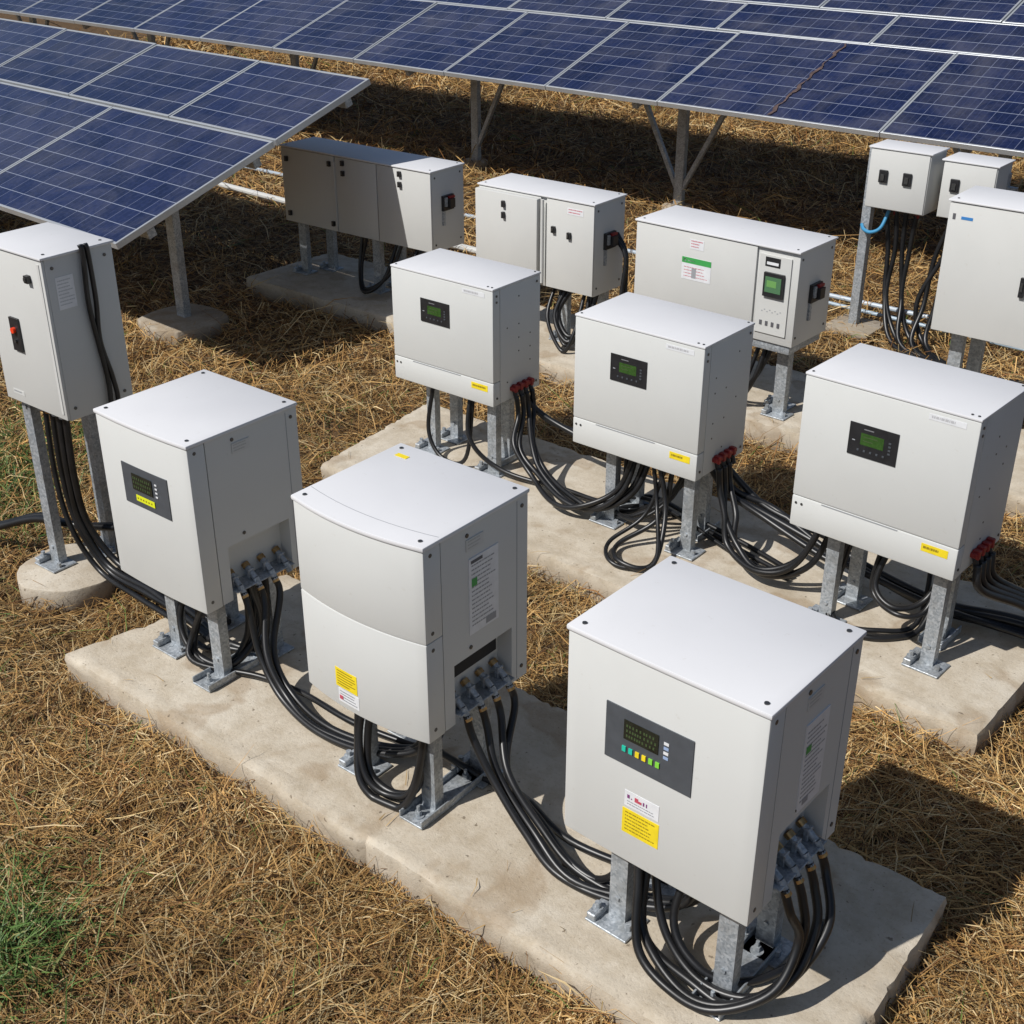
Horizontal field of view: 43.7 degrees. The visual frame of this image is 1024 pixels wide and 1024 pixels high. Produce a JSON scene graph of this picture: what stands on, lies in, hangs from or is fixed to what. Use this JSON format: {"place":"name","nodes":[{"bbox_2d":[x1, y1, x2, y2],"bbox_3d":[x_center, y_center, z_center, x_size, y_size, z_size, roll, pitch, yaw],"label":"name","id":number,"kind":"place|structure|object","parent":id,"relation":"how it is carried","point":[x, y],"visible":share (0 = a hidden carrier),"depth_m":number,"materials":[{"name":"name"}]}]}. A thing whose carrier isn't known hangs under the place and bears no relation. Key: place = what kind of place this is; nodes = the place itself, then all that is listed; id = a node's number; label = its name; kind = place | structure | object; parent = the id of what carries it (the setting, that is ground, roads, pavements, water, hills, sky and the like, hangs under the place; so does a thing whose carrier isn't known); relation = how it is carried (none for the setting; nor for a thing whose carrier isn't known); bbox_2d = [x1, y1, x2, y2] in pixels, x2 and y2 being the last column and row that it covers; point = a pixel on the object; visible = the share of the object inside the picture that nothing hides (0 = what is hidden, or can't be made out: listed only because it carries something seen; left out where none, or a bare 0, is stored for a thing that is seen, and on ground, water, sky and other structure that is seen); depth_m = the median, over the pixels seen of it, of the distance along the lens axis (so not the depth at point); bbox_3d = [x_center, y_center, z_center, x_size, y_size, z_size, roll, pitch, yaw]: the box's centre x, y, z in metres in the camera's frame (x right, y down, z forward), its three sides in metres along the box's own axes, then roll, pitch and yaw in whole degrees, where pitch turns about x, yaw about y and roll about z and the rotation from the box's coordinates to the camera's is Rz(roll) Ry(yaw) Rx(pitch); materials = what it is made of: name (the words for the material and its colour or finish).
{"place":"outdoors","nodes":[
{"label":"outdoors","id":0,"kind":"place"},
{"bbox_2d":[0,13,1023,1023],"bbox_3d":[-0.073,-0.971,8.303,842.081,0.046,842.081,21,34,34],"label":"ground","id":1,"kind":"structure","parent":0,"point":[363,355],"depth_m":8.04,"materials":[{"name":"plant"}]},
{"bbox_2d":[0,512,113,523],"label":"power cable","id":2,"kind":"object","parent":1,"relation":"on","point":[38,513],"visible":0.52,"depth_m":5.86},
{"bbox_2d":[17,542,121,612],"bbox_3d":[-1.994,0.301,5.775,0.452,0.120,0.453,21,34,34],"label":"concrete footing","id":3,"kind":"object","parent":1,"relation":"on","point":[78,583],"visible":0.51,"depth_m":5.64,"materials":[{"name":"concrete"}]},
{"bbox_2d":[0,222,132,573],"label":"electrical cabinet","id":4,"kind":"object","parent":3,"relation":"on","point":[50,360],"visible":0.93,"depth_m":5.14,"materials":[{"name":"metal"}]},
{"bbox_2d":[0,515,113,530],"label":"power cable","id":5,"kind":"object","parent":4,"relation":"attached to","point":[40,519],"visible":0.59,"depth_m":5.82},
{"bbox_2d":[77,244,130,575],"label":"power cable","id":6,"kind":"object","parent":4,"relation":"attached to","point":[92,318],"visible":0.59,"depth_m":5.10,"materials":[{"name":"rubber"}]},
{"bbox_2d":[82,243,187,614],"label":"power cable","id":7,"kind":"object","parent":4,"relation":"attached to","point":[97,309],"visible":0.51,"depth_m":5.09,"materials":[{"name":"rubber"}]},
{"bbox_2d":[43,411,233,652],"bbox_3d":[-1.519,0.056,5.229,1.228,0.782,0.208,21,34,34],"label":"power cable","id":8,"kind":"object","parent":4,"relation":"attached to","point":[117,584],"visible":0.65,"depth_m":5.49,"materials":[{"name":"rubber"}]},
{"bbox_2d":[49,414,254,652],"bbox_3d":[-1.472,0.060,5.216,1.220,0.777,0.172,21,34,34],"label":"power cable","id":9,"kind":"object","parent":4,"relation":"attached to","point":[154,598],"visible":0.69,"depth_m":5.46,"materials":[{"name":"rubber"}]},
{"bbox_2d":[56,417,260,648],"bbox_3d":[-1.440,0.060,5.200,1.190,0.763,0.159,21,34,34],"label":"power cable","id":10,"kind":"object","parent":4,"relation":"attached to","point":[109,565],"visible":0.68,"depth_m":5.48,"materials":[{"name":"rubber"}]},
{"bbox_2d":[62,419,269,652],"bbox_3d":[-1.408,0.064,5.176,1.177,0.746,0.154,21,34,34],"label":"power cable","id":11,"kind":"object","parent":4,"relation":"attached to","point":[112,557],"visible":0.59,"depth_m":5.42,"materials":[{"name":"rubber"}]},
{"bbox_2d":[226,616,231,624],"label":"power cable","id":12,"kind":"object","parent":4,"relation":"attached to","point":[229,620],"visible":0.02,"depth_m":5.23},
{"bbox_2d":[137,304,228,345],"bbox_3d":[-2.266,-1.288,8.819,0.540,0.120,0.540,21,34,34],"label":"concrete footing","id":13,"kind":"object","parent":1,"relation":"on","point":[166,320],"visible":0.72,"depth_m":8.70,"materials":[{"name":"concrete"}]},
{"bbox_2d":[0,18,370,317],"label":"solar array","id":14,"kind":"object","parent":13,"relation":"on","point":[120,142],"visible":0.96,"depth_m":8.58,"materials":[{"name":"glass"}]},
{"bbox_2d":[217,182,475,253],"bbox_3d":[-2.000,-2.813,11.633,5.206,0.056,0.053,23,35,36],"label":"conduit pipe","id":15,"kind":"object","parent":1,"relation":"on","point":[468,248],"depth_m":11.85,"materials":[{"name":"grey"}]},
{"bbox_2d":[461,158,487,169],"bbox_3d":[-0.387,-3.610,13.330,0.280,0.120,0.280,21,34,34],"label":"concrete footing","id":16,"kind":"object","parent":1,"relation":"on","point":[471,163],"visible":0.46,"depth_m":13.22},
{"bbox_2d":[0,0,1023,205],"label":"solar array","id":17,"kind":"object","parent":16,"relation":"on","point":[948,73],"visible":0.94,"depth_m":11.00,"materials":[{"name":"glass"}]},
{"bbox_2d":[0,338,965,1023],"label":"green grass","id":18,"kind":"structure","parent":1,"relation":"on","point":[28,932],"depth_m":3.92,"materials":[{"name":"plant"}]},
{"bbox_2d":[65,575,946,1023],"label":"concrete plinth","id":19,"kind":"structure","parent":1,"relation":"on","point":[855,973],"depth_m":4.09,"materials":[{"name":"concrete"}]},
{"bbox_2d":[93,369,302,692],"bbox_3d":[-1.142,0.079,4.873,0.562,1.046,0.520,21,34,34],"label":"inverter","id":20,"kind":"object","parent":19,"relation":"on","point":[203,474],"visible":0.92,"depth_m":4.64,"materials":[{"name":"white"}]},
{"bbox_2d":[177,588,250,662],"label":"power cable","id":21,"kind":"object","parent":20,"relation":"attached to","point":[184,636],"visible":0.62,"depth_m":4.99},
{"bbox_2d":[192,585,261,667],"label":"power cable","id":22,"kind":"object","parent":20,"relation":"attached to","point":[242,655],"visible":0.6,"depth_m":4.94,"materials":[{"name":"rubber"}]},
{"bbox_2d":[185,611,413,744],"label":"power cable","id":23,"kind":"object","parent":20,"relation":"attached to","point":[300,692],"visible":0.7,"depth_m":4.82,"materials":[{"name":"rubber"}]},
{"bbox_2d":[241,592,417,757],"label":"power cable","id":24,"kind":"object","parent":20,"relation":"attached to","point":[338,742],"visible":0.79,"depth_m":4.67,"materials":[{"name":"rubber"}]},
{"bbox_2d":[256,583,418,749],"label":"power cable","id":25,"kind":"object","parent":20,"relation":"attached to","point":[280,686],"visible":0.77,"depth_m":4.74,"materials":[{"name":"rubber"}]},
{"bbox_2d":[270,575,443,747],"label":"power cable","id":26,"kind":"object","parent":20,"relation":"attached to","point":[309,712],"visible":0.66,"depth_m":4.75,"materials":[{"name":"rubber"}]},
{"bbox_2d":[291,443,529,829],"bbox_3d":[-0.311,0.420,4.186,0.582,1.076,0.531,20,34,34],"label":"inverter","id":27,"kind":"object","parent":19,"relation":"on","point":[413,568],"visible":0.98,"depth_m":3.95,"materials":[{"name":"white"}]},
{"bbox_2d":[357,715,419,799],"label":"power cable","id":28,"kind":"object","parent":27,"relation":"attached to","point":[373,785],"visible":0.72,"depth_m":4.29,"materials":[{"name":"rubber"}]},
{"bbox_2d":[354,713,427,811],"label":"power cable","id":29,"kind":"object","parent":27,"relation":"attached to","point":[372,796],"visible":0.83,"depth_m":4.24,"materials":[{"name":"rubber"}]},
{"bbox_2d":[363,719,423,792],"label":"power cable","id":30,"kind":"object","parent":27,"relation":"attached to","point":[367,751],"visible":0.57,"depth_m":4.31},
{"bbox_2d":[442,749,667,884],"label":"power cable","id":31,"kind":"object","parent":27,"relation":"attached to","point":[562,835],"visible":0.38,"depth_m":4.12,"materials":[{"name":"rubber"}]},
{"bbox_2d":[565,556,866,1021],"bbox_3d":[0.538,0.771,3.531,0.642,1.062,0.485,22,34,35],"label":"inverter","id":32,"kind":"object","parent":19,"relation":"on","point":[709,714],"visible":0.98,"depth_m":3.29,"materials":[{"name":"white"}]},
{"bbox_2d":[463,714,694,911],"bbox_3d":[0.170,0.951,3.886,0.878,0.397,0.099,20,34,33],"label":"power cable","id":33,"kind":"object","parent":32,"relation":"attached to","point":[687,900],"visible":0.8,"depth_m":4.01,"materials":[{"name":"rubber"}]},
{"bbox_2d":[477,704,695,902],"bbox_3d":[0.187,0.935,3.902,0.884,0.395,0.143,22,35,36],"label":"power cable","id":34,"kind":"object","parent":32,"relation":"attached to","point":[561,870],"visible":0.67,"depth_m":4.03,"materials":[{"name":"rubber"}]},
{"bbox_2d":[562,863,610,882],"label":"power cable","id":35,"kind":"object","parent":32,"relation":"attached to","point":[605,878],"visible":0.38,"depth_m":3.89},
{"bbox_2d":[503,683,686,897],"bbox_3d":[0.231,0.910,3.960,0.194,0.392,0.904,-23,35,-37],"label":"power cable","id":36,"kind":"object","parent":32,"relation":"attached to","point":[513,694],"visible":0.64,"depth_m":4.12,"materials":[{"name":"rubber"}]},
{"bbox_2d":[492,694,700,907],"bbox_3d":[0.219,0.926,3.931,0.145,0.393,0.910,-25,36,-39],"label":"power cable","id":37,"kind":"object","parent":32,"relation":"attached to","point":[559,853],"visible":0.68,"depth_m":4.05,"materials":[{"name":"rubber"}]},
{"bbox_2d":[631,865,803,1015],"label":"power cable","id":38,"kind":"object","parent":32,"relation":"attached to","point":[768,995],"visible":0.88,"depth_m":3.47,"materials":[{"name":"rubber"}]},
{"bbox_2d":[640,875,809,1004],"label":"power cable","id":39,"kind":"object","parent":32,"relation":"attached to","point":[661,967],"visible":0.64,"depth_m":3.50,"materials":[{"name":"rubber"}]},
{"bbox_2d":[641,862,822,1005],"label":"power cable","id":40,"kind":"object","parent":32,"relation":"attached to","point":[692,982],"visible":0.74,"depth_m":3.46,"materials":[{"name":"rubber"}]},
{"bbox_2d":[651,847,834,999],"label":"power cable","id":41,"kind":"object","parent":32,"relation":"attached to","point":[822,940],"visible":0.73,"depth_m":3.53,"materials":[{"name":"rubber"}]},
{"bbox_2d":[669,889,824,986],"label":"power cable","id":42,"kind":"object","parent":32,"relation":"attached to","point":[695,964],"visible":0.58,"depth_m":3.61,"materials":[{"name":"rubber"}]},
{"bbox_2d":[244,167,928,318],"bbox_3d":[0.317,-2.352,10.793,10.000,0.036,0.034,21,34,35],"label":"conduit pipe","id":43,"kind":"object","parent":1,"relation":"on","point":[871,304],"depth_m":9.23,"materials":[{"name":"grey"}]},
{"bbox_2d":[246,254,1023,521],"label":"concrete plinth","id":44,"kind":"structure","parent":1,"relation":"on","point":[341,283],"depth_m":8.73,"materials":[{"name":"concrete"}]},
{"bbox_2d":[279,137,464,294],"bbox_3d":[-0.986,-2.067,9.085,1.485,0.952,0.374,20,33,33],"label":"electrical cabinet","id":45,"kind":"object","parent":44,"relation":"on","point":[379,197],"visible":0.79,"depth_m":8.84,"materials":[{"name":"metal"}]},
{"bbox_2d":[358,237,397,293],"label":"power cable","id":46,"kind":"object","parent":45,"relation":"hanging from","point":[377,286],"visible":0.85,"depth_m":9.04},
{"bbox_2d":[362,238,402,289],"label":"power cable","id":47,"kind":"object","parent":45,"relation":"hanging from","point":[395,260],"visible":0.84,"depth_m":9.08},
{"bbox_2d":[475,173,626,341],"bbox_3d":[0.245,-1.590,8.172,0.958,0.952,0.398,20,34,33],"label":"electrical cabinet","id":48,"kind":"object","parent":44,"relation":"on","point":[560,235],"visible":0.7,"depth_m":7.94,"materials":[{"name":"metal"}]},
{"bbox_2d":[545,288,585,352],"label":"power cable","id":49,"kind":"object","parent":48,"relation":"hanging from","point":[571,339],"visible":0.78,"depth_m":8.08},
{"bbox_2d":[552,290,592,343],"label":"power cable","id":50,"kind":"object","parent":48,"relation":"hanging from","point":[556,325],"visible":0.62,"depth_m":8.10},
{"bbox_2d":[556,290,589,346],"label":"power cable","id":51,"kind":"object","parent":48,"relation":"hanging from","point":[586,307],"visible":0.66,"depth_m":8.10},
{"bbox_2d":[559,291,598,338],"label":"power cable","id":52,"kind":"object","parent":48,"relation":"hanging from","point":[563,302],"visible":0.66,"depth_m":8.10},
{"bbox_2d":[618,238,627,294],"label":"power cable","id":53,"kind":"object","parent":48,"relation":"attached to","point":[625,263],"visible":0.4,"depth_m":7.88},
{"bbox_2d":[618,232,628,292],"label":"power cable","id":54,"kind":"object","parent":48,"relation":"attached to","point":[624,244],"visible":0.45,"depth_m":7.91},
{"bbox_2d":[110,297,991,931],"bbox_3d":[-0.300,-0.270,6.657,6.382,0.009,4.603,21,34,34],"label":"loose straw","id":55,"kind":"object","parent":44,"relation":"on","point":[536,551],"visible":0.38,"depth_m":4.39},
{"bbox_2d":[634,205,838,420],"bbox_3d":[1.242,-1.131,7.261,1.098,0.982,0.412,22,35,35],"label":"electrical cabinet","id":56,"kind":"object","parent":44,"relation":"on","point":[772,282],"visible":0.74,"depth_m":6.98,"materials":[{"name":"metal"}]},
{"bbox_2d":[749,347,760,376],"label":"power cable","id":57,"kind":"object","parent":56,"relation":"hanging from","point":[755,355],"visible":0.09,"depth_m":7.13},
{"bbox_2d":[748,349,766,391],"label":"power cable","id":58,"kind":"object","parent":56,"relation":"hanging from","point":[757,370],"visible":0.26,"depth_m":7.12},
{"bbox_2d":[749,350,772,381],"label":"power cable","id":59,"kind":"object","parent":56,"relation":"attached to","point":[767,356],"visible":0.3,"depth_m":7.10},
{"bbox_2d":[931,185,1023,372],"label":"electrical cabinet","id":60,"kind":"object","parent":44,"relation":"on","point":[979,300],"visible":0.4,"depth_m":6.53,"materials":[{"name":"metal"}]},
{"bbox_2d":[321,405,1023,761],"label":"concrete plinth","id":61,"kind":"structure","parent":1,"relation":"on","point":[961,693],"depth_m":5.62,"materials":[{"name":"concrete"}]},
{"bbox_2d":[390,248,540,477],"bbox_3d":[-0.220,-0.759,6.526,0.699,1.002,0.379,20,34,34],"label":"inverter","id":62,"kind":"object","parent":61,"relation":"on","point":[466,326],"visible":0.94,"depth_m":6.32,"materials":[{"name":"white"}]},
{"bbox_2d":[426,388,474,463],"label":"power cable","id":63,"kind":"object","parent":62,"relation":"attached to","point":[432,444],"visible":0.77,"depth_m":6.60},
{"bbox_2d":[573,292,754,560],"bbox_3d":[0.678,-0.392,5.802,0.709,1.022,0.409,21,34,35],"label":"inverter","id":64,"kind":"object","parent":61,"relation":"on","point":[661,385],"visible":0.94,"depth_m":5.58,"materials":[{"name":"white"}]},
{"bbox_2d":[465,400,628,500],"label":"power cable","id":65,"kind":"object","parent":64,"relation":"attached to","point":[480,454],"visible":0.58,"depth_m":6.44,"materials":[{"name":"rubber"}]},
{"bbox_2d":[523,392,572,435],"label":"power cable","id":66,"kind":"object","parent":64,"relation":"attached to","point":[554,422],"visible":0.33,"depth_m":6.44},
{"bbox_2d":[530,397,572,428],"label":"power cable","id":67,"kind":"object","parent":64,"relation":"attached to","point":[545,420],"visible":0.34,"depth_m":6.46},
{"bbox_2d":[511,396,633,509],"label":"power cable","id":68,"kind":"object","parent":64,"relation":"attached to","point":[554,503],"visible":0.96,"depth_m":6.15,"materials":[{"name":"rubber"}]},
{"bbox_2d":[517,393,636,511],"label":"power cable","id":69,"kind":"object","parent":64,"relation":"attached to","point":[563,500],"visible":0.93,"depth_m":6.19,"materials":[{"name":"rubber"}]},
{"bbox_2d":[525,391,644,509],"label":"power cable","id":70,"kind":"object","parent":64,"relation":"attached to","point":[535,457],"visible":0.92,"depth_m":6.28,"materials":[{"name":"rubber"}]},
{"bbox_2d":[530,388,649,511],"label":"power cable","id":71,"kind":"object","parent":64,"relation":"attached to","point":[623,500],"visible":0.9,"depth_m":6.14,"materials":[{"name":"rubber"}]},
{"bbox_2d":[604,468,665,570],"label":"power cable","id":72,"kind":"object","parent":64,"relation":"attached to","point":[657,487],"visible":0.92,"depth_m":5.75,"materials":[{"name":"rubber"}]},
{"bbox_2d":[611,470,673,570],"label":"power cable","id":73,"kind":"object","parent":64,"relation":"attached to","point":[666,497],"visible":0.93,"depth_m":5.72,"materials":[{"name":"rubber"}]},
{"bbox_2d":[619,479,782,564],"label":"power cable","id":74,"kind":"object","parent":64,"relation":"attached to","point":[761,553],"visible":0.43,"depth_m":5.91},
{"bbox_2d":[615,485,789,580],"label":"power cable","id":75,"kind":"object","parent":64,"relation":"attached to","point":[679,516],"visible":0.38,"depth_m":5.89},
{"bbox_2d":[615,477,792,578],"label":"power cable","id":76,"kind":"object","parent":64,"relation":"attached to","point":[713,533],"visible":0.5,"depth_m":5.89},
{"bbox_2d":[716,468,819,575],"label":"power cable","id":77,"kind":"object","parent":64,"relation":"attached to","point":[793,565],"visible":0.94,"depth_m":5.53,"materials":[{"name":"rubber"}]},
{"bbox_2d":[721,465,820,569],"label":"power cable","id":78,"kind":"object","parent":64,"relation":"attached to","point":[737,545],"visible":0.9,"depth_m":5.60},
{"bbox_2d":[726,462,827,578],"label":"power cable","id":79,"kind":"object","parent":64,"relation":"attached to","point":[812,562],"visible":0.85,"depth_m":5.48,"materials":[{"name":"rubber"}]},
{"bbox_2d":[710,469,1023,638],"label":"power cable","id":80,"kind":"object","parent":64,"relation":"attached to","point":[788,534],"visible":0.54,"depth_m":5.37,"materials":[{"name":"rubber"}]},
{"bbox_2d":[715,469,1023,631],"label":"power cable","id":81,"kind":"object","parent":64,"relation":"attached to","point":[797,532],"visible":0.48,"depth_m":5.62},
{"bbox_2d":[720,466,1023,627],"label":"power cable","id":82,"kind":"object","parent":64,"relation":"attached to","point":[998,618],"visible":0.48,"depth_m":5.55,"materials":[{"name":"rubber"}]},
{"bbox_2d":[725,463,1023,620],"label":"power cable","id":83,"kind":"object","parent":64,"relation":"attached to","point":[741,483],"visible":0.52,"depth_m":5.39,"materials":[{"name":"rubber"}]},
{"bbox_2d":[790,343,1023,678],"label":"inverter","id":84,"kind":"object","parent":61,"relation":"on","point":[908,460],"visible":0.95,"depth_m":4.76,"materials":[{"name":"white"}]},
{"bbox_2d":[825,543,927,640],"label":"power cable","id":85,"kind":"object","parent":84,"relation":"attached to","point":[918,629],"visible":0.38,"depth_m":5.16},
{"bbox_2d":[831,544,932,633],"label":"power cable","id":86,"kind":"object","parent":84,"relation":"attached to","point":[914,624],"visible":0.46,"depth_m":5.19,"materials":[{"name":"rubber"}]},
{"bbox_2d":[869,555,931,619],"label":"power cable","id":87,"kind":"object","parent":84,"relation":"attached to","point":[922,612],"visible":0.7,"depth_m":4.95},
{"bbox_2d":[872,557,932,611],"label":"power cable","id":88,"kind":"object","parent":84,"relation":"attached to","point":[883,600],"visible":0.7,"depth_m":4.97,"materials":[{"name":"rubber"}]},
{"bbox_2d":[972,563,1023,610],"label":"power cable","id":89,"kind":"object","parent":84,"relation":"attached to","point":[979,588],"visible":1,"depth_m":4.82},
{"bbox_2d":[979,559,1023,601],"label":"power cable","id":90,"kind":"object","parent":84,"relation":"attached to","point":[986,584],"visible":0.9,"depth_m":4.84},
{"bbox_2d":[984,555,1023,596],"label":"power cable","id":91,"kind":"object","parent":84,"relation":"attached to","point":[991,580],"visible":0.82,"depth_m":4.86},
{"bbox_2d":[988,551,1023,592],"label":"power cable","id":92,"kind":"object","parent":84,"relation":"attached to","point":[997,577],"visible":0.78,"depth_m":4.89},
{"bbox_2d":[661,202,691,208],"bbox_3d":[1.506,-2.744,11.672,0.280,0.120,0.280,21,34,34],"label":"concrete footing","id":93,"kind":"object","parent":1,"relation":"on","point":[685,204],"visible":0.23,"depth_m":11.63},
{"bbox_2d":[824,139,1017,341],"bbox_3d":[2.633,-1.671,8.320,1.040,1.361,0.350,21,34,34],"label":"combiner box stand","id":94,"kind":"object","parent":1,"relation":"on","point":[915,179],"visible":0.8,"depth_m":8.05,"materials":[{"name":"metal"}]},
{"bbox_2d":[860,210,890,233],"bbox_3d":[2.357,-1.904,8.333,0.201,0.169,0.090,21,34,34],"label":"blue conduit","id":95,"kind":"object","parent":94,"relation":"attached to","point":[867,231],"visible":1,"depth_m":8.30,"materials":[{"name":"blue"}]},
{"bbox_2d":[884,211,907,354],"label":"power cable","id":96,"kind":"object","parent":94,"relation":"hanging from","point":[892,261],"visible":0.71,"depth_m":8.39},
{"bbox_2d":[882,210,927,359],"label":"power cable","id":97,"kind":"object","parent":94,"relation":"hanging from","point":[886,267],"visible":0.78,"depth_m":8.39,"materials":[{"name":"rubber"}]},
{"bbox_2d":[899,215,939,362],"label":"power cable","id":98,"kind":"object","parent":94,"relation":"hanging from","point":[906,267],"visible":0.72,"depth_m":8.33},
{"bbox_2d":[913,253,942,362],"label":"power cable","id":99,"kind":"object","parent":94,"relation":"hanging from","point":[920,294],"visible":0.48,"depth_m":8.29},
{"bbox_2d":[895,213,964,368],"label":"power cable","id":100,"kind":"object","parent":94,"relation":"hanging from","point":[901,267],"visible":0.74,"depth_m":8.34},
{"bbox_2d":[909,227,1023,383],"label":"power cable","id":101,"kind":"object","parent":94,"relation":"hanging from","point":[925,295],"visible":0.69,"depth_m":8.27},
{"bbox_2d":[923,291,1023,382],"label":"power cable","id":102,"kind":"object","parent":94,"relation":"hanging from","point":[925,336],"visible":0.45,"depth_m":8.27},
{"bbox_2d":[828,301,1023,351],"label":"conduit pipe","id":103,"kind":"object","parent":1,"relation":"on","point":[880,315],"depth_m":8.85,"materials":[{"name":"grey"}]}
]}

